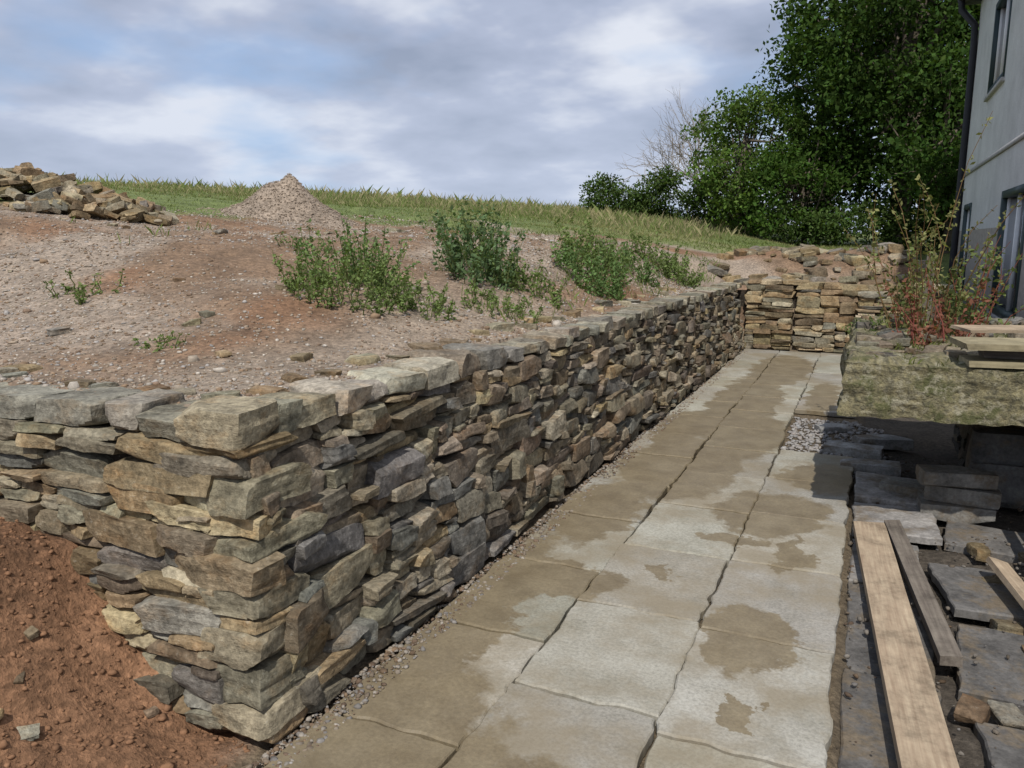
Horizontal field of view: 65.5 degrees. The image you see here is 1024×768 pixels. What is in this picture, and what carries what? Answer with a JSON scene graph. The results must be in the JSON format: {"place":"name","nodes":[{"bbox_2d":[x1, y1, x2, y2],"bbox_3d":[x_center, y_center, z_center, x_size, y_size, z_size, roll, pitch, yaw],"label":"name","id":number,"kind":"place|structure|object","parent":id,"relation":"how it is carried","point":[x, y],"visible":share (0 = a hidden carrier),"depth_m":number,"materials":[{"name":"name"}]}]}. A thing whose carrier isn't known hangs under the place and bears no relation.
{"place":"outdoors","nodes":[
{"label":"outdoors","id":0,"kind":"place"},
{"bbox_2d":[0,172,968,317],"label":"meadow grass","id":1,"kind":"structure","parent":0,"point":[597,216],"depth_m":22.15,"materials":[{"name":"green plant"}]},
{"bbox_2d":[0,0,970,233],"label":"sky","id":2,"kind":"structure","parent":0,"point":[514,99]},
{"bbox_2d":[0,186,1023,767],"bbox_3d":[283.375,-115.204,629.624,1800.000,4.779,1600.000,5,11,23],"label":"ground","id":3,"kind":"structure","parent":0,"point":[932,444],"depth_m":4.55,"materials":[{"name":"brown soil"}]},
{"bbox_2d":[41,268,125,304],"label":"weed plant","id":4,"kind":"object","parent":3,"relation":"on","point":[77,292],"visible":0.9,"depth_m":5.09,"materials":[{"name":"green plant"}]},
{"bbox_2d":[0,162,178,225],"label":"rubble stone pile","id":5,"kind":"object","parent":3,"relation":"on","point":[59,194],"visible":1,"depth_m":8.18,"materials":[{"name":"beige stone"}]},
{"bbox_2d":[0,517,249,767],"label":"soil clods","id":6,"kind":"object","parent":3,"relation":"on","point":[107,740],"visible":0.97,"depth_m":2.77,"materials":[{"name":"soil"}]},
{"bbox_2d":[132,330,189,352],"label":"weed plant","id":7,"kind":"object","parent":3,"relation":"on","point":[147,345],"visible":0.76,"depth_m":4.05,"materials":[{"name":"green plant"}]},
{"bbox_2d":[197,173,381,229],"bbox_3d":[-3.026,-2.483,10.921,2.578,0.809,2.257,5,11,23],"label":"gravel heap","id":8,"kind":"object","parent":3,"relation":"on","point":[288,198],"visible":0.88,"depth_m":10.50,"materials":[{"name":"gravel"}]},
{"bbox_2d":[273,231,332,256],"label":"weed plant","id":9,"kind":"object","parent":3,"relation":"on","point":[296,245],"visible":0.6,"depth_m":6.71,"materials":[{"name":"green plant"}]},
{"bbox_2d":[272,230,421,315],"bbox_3d":[-1.036,-0.726,5.186,0.926,0.556,0.984,5,11,23],"label":"weed plant","id":10,"kind":"object","parent":3,"relation":"on","point":[294,285],"visible":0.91,"depth_m":5.08,"materials":[{"name":"green plant"}]},
{"bbox_2d":[0,208,705,406],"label":"gravel","id":11,"kind":"structure","parent":3,"relation":"on","point":[219,370],"depth_m":5.14,"materials":[{"name":"brown gravel"}]},
{"bbox_2d":[293,212,420,287],"bbox_3d":[-1.129,-0.922,5.648,0.864,0.572,0.787,5,11,23],"label":"weed plant","id":12,"kind":"object","parent":3,"relation":"on","point":[356,259],"visible":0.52,"depth_m":5.60,"materials":[{"name":"green plant"}]},
{"bbox_2d":[0,282,745,743],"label":"dry stone wall","id":13,"kind":"structure","parent":3,"relation":"on","point":[270,564],"depth_m":3.16,"materials":[{"name":"stone"}]},
{"bbox_2d":[367,259,458,320],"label":"weed plant","id":14,"kind":"object","parent":3,"relation":"on","point":[436,304],"visible":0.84,"depth_m":5.29,"materials":[{"name":"green plant"}]},
{"bbox_2d":[416,205,525,290],"bbox_3d":[-0.287,-1.127,6.629,0.856,0.726,0.997,-3,11,-16],"label":"weed plant","id":15,"kind":"object","parent":3,"relation":"on","point":[455,266],"visible":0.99,"depth_m":6.58,"materials":[{"name":"green plant"}]},
{"bbox_2d":[437,196,510,270],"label":"weed plant","id":16,"kind":"object","parent":3,"relation":"on","point":[477,235],"visible":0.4,"depth_m":7.16,"materials":[{"name":"green plant"}]},
{"bbox_2d":[460,279,544,324],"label":"weed plant","id":17,"kind":"object","parent":3,"relation":"on","point":[490,294],"visible":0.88,"depth_m":5.90,"materials":[{"name":"green plant"}]},
{"bbox_2d":[0,216,1023,740],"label":"loose stones","id":18,"kind":"object","parent":3,"relation":"on","point":[970,710],"visible":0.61,"depth_m":8.24,"materials":[{"name":"stone"}]},
{"bbox_2d":[853,521,958,767],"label":"timber plank","id":19,"kind":"object","parent":18,"relation":"on","point":[920,733],"visible":1,"depth_m":3.16,"materials":[{"name":"beige wood"}]},
{"bbox_2d":[884,520,962,666],"bbox_3d":[2.037,0.986,4.016,0.087,0.047,1.583,0,11,17],"label":"timber plank","id":20,"kind":"object","parent":18,"relation":"on","point":[946,649],"visible":0.96,"depth_m":3.76,"materials":[{"name":"wood"}]},
{"bbox_2d":[986,556,1023,609],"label":"timber plank","id":21,"kind":"object","parent":18,"relation":"on","point":[1009,578],"visible":1,"depth_m":3.91,"materials":[{"name":"beige wood"}]},
{"bbox_2d":[470,241,570,308],"bbox_3d":[0.097,-0.940,6.897,0.770,0.594,0.723,-8,13,-36],"label":"weed plant","id":22,"kind":"object","parent":3,"relation":"on","point":[524,279],"visible":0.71,"depth_m":6.83,"materials":[{"name":"green plant"}]},
{"bbox_2d":[60,204,1018,369],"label":"sparse grass","id":23,"kind":"structure","parent":3,"relation":"on","point":[704,279],"depth_m":7.75,"materials":[{"name":"green plant"}]},
{"bbox_2d":[550,235,635,300],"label":"weed plant","id":24,"kind":"object","parent":3,"relation":"on","point":[614,289],"visible":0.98,"depth_m":8.05,"materials":[{"name":"green plant"}]},
{"bbox_2d":[553,208,635,283],"bbox_3d":[0.954,-1.517,8.907,0.966,0.858,0.945,5,11,23],"label":"weed plant","id":25,"kind":"object","parent":3,"relation":"on","point":[593,255],"visible":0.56,"depth_m":8.89,"materials":[{"name":"green plant"}]},
{"bbox_2d":[594,234,662,286],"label":"weed plant","id":26,"kind":"object","parent":3,"relation":"on","point":[647,267],"visible":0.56,"depth_m":9.77,"materials":[{"name":"green plant"}]},
{"bbox_2d":[627,228,707,288],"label":"weed plant","id":27,"kind":"object","parent":3,"relation":"on","point":[673,263],"visible":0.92,"depth_m":10.98,"materials":[{"name":"green plant"}]},
{"bbox_2d":[612,88,812,220],"bbox_3d":[7.938,-9.287,32.185,8.894,5.880,6.930,5,11,23],"label":"bare shrub","id":28,"kind":"object","parent":3,"relation":"on","point":[675,145],"visible":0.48,"depth_m":32.31,"materials":[{"name":"grey plant"}]},
{"bbox_2d":[676,81,821,237],"bbox_3d":[8.568,-8.028,29.111,4.931,5.643,6.242,5,11,23],"label":"broadleaf tree","id":29,"kind":"object","parent":3,"relation":"on","point":[741,115],"visible":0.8,"depth_m":28.43,"materials":[{"name":"green plant"}]},
{"bbox_2d":[577,162,950,250],"bbox_3d":[8.555,-6.471,28.887,15.208,3.625,3.656,10,14,43],"label":"hedge","id":30,"kind":"object","parent":3,"relation":"on","point":[645,198],"visible":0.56,"depth_m":29.75,"materials":[{"name":"green plant"}]},
{"bbox_2d":[735,124,883,246],"bbox_3d":[10.340,-6.723,27.634,5.198,4.365,4.583,-1,10,-7],"label":"broadleaf tree","id":31,"kind":"object","parent":3,"relation":"on","point":[828,185],"visible":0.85,"depth_m":26.79,"materials":[{"name":"green plant"}]},
{"bbox_2d":[767,44,890,243],"bbox_3d":[12.158,-9.211,30.327,5.154,8.092,5.308,5,11,23],"label":"broadleaf tree","id":32,"kind":"object","parent":3,"relation":"on","point":[798,97],"visible":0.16,"depth_m":29.71,"materials":[{"name":"green plant"}]},
{"bbox_2d":[736,278,954,352],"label":"cross stone wall","id":33,"kind":"structure","parent":3,"relation":"on","point":[818,306],"depth_m":12.23,"materials":[{"name":"beige stone"}]},
{"bbox_2d":[752,0,980,244],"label":"broadleaf tree","id":34,"kind":"object","parent":3,"relation":"on","point":[871,22],"visible":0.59,"depth_m":26.14,"materials":[{"name":"green plant"}]},
{"bbox_2d":[856,23,978,253],"bbox_3d":[13.434,-7.420,24.255,5.592,7.231,5.935,5,11,23],"label":"broadleaf tree","id":35,"kind":"object","parent":3,"relation":"on","point":[932,159],"visible":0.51,"depth_m":23.70,"materials":[{"name":"green plant"}]},
{"bbox_2d":[813,423,1023,523],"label":"concrete blocks","id":36,"kind":"object","parent":3,"relation":"on","point":[985,483],"depth_m":5.30,"materials":[{"name":"grey concrete"}]},
{"bbox_2d":[863,0,978,198],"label":"broadleaf tree","id":37,"kind":"object","parent":3,"relation":"on","point":[930,36],"depth_m":27.26,"materials":[{"name":"green plant"}]},
{"bbox_2d":[921,253,936,319],"bbox_3d":[5.733,-0.992,11.024,0.112,1.627,0.113,5,11,23],"label":"wooden post","id":38,"kind":"object","parent":3,"relation":"on","point":[925,291],"visible":0.15,"depth_m":10.94,"materials":[{"name":"brown wood"}]},
{"bbox_2d":[837,313,1023,466],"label":"mossy stone ledge","id":39,"kind":"object","parent":3,"relation":"on","point":[963,397],"visible":0.59,"depth_m":4.58,"materials":[{"name":"green stone"}]},
{"bbox_2d":[841,309,907,333],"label":"weed plant","id":40,"kind":"object","parent":39,"relation":"on","point":[873,324],"visible":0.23,"depth_m":6.31,"materials":[{"name":"green plant"}]},
{"bbox_2d":[843,111,1023,336],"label":"red stemmed weed","id":41,"kind":"object","parent":39,"relation":"on","point":[942,288],"visible":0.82,"depth_m":5.79,"materials":[{"name":"green plant"}]},
{"bbox_2d":[880,270,1004,348],"bbox_3d":[2.966,-0.497,5.471,0.647,0.596,0.604,-7,13,-35],"label":"red stemmed weed","id":42,"kind":"object","parent":39,"relation":"on","point":[927,328],"visible":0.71,"depth_m":5.50,"materials":[{"name":"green plant"}]},
{"bbox_2d":[864,234,1023,335],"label":"red stemmed weed","id":43,"kind":"object","parent":39,"relation":"on","point":[992,266],"visible":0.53,"depth_m":5.96,"materials":[{"name":"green plant"}]},
{"bbox_2d":[949,325,1023,368],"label":"stacked boards","id":44,"kind":"object","parent":39,"relation":"on","point":[1006,353],"visible":0.98,"depth_m":4.45,"materials":[{"name":"beige wood"}]},
{"bbox_2d":[838,471,1023,767],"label":"loose concrete slabs","id":45,"kind":"structure","parent":3,"relation":"on","point":[864,722],"depth_m":3.54,"materials":[{"name":"grey concrete"}]},
{"bbox_2d":[959,0,1023,230],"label":"walls","id":46,"kind":"structure","parent":3,"relation":"on","point":[987,184],"depth_m":15.09,"materials":[{"name":"white paint"}]},
{"bbox_2d":[947,0,977,295],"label":"gutter and downpipe","id":47,"kind":"object","parent":46,"relation":"attached to","point":[967,16],"visible":0.88,"depth_m":19.46,"materials":[{"name":"black metal"}]},
{"bbox_2d":[965,0,981,4],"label":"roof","id":48,"kind":"structure","parent":46,"relation":"on","point":[970,2],"depth_m":19.17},
{"bbox_2d":[954,228,1023,317],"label":"plinth","id":49,"kind":"structure","parent":46,"relation":"attached to","point":[978,236],"depth_m":15.57,"materials":[{"name":"grey concrete"}]},
{"bbox_2d":[956,0,1023,318],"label":"window frames","id":50,"kind":"structure","parent":46,"relation":"attached to","point":[997,309],"depth_m":13.75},
{"bbox_2d":[996,3,1023,311],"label":"window panes","id":51,"kind":"object","parent":50,"relation":"in","point":[1010,234],"visible":0.11,"depth_m":13.21,"materials":[{"name":"grey glass"}]},
{"bbox_2d":[956,77,1023,317],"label":"string course and sills","id":52,"kind":"object","parent":46,"relation":"attached to","point":[993,90],"visible":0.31,"depth_m":14.78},
{"bbox_2d":[264,349,855,767],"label":"paved path","id":53,"kind":"structure","parent":0,"point":[578,637],"depth_m":3.56,"materials":[{"name":"grey concrete"}]},
{"bbox_2d":[246,351,1023,767],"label":"path edge gravel","id":54,"kind":"structure","parent":0,"point":[396,647],"depth_m":3.93,"materials":[{"name":"grey gravel"}]}
]}

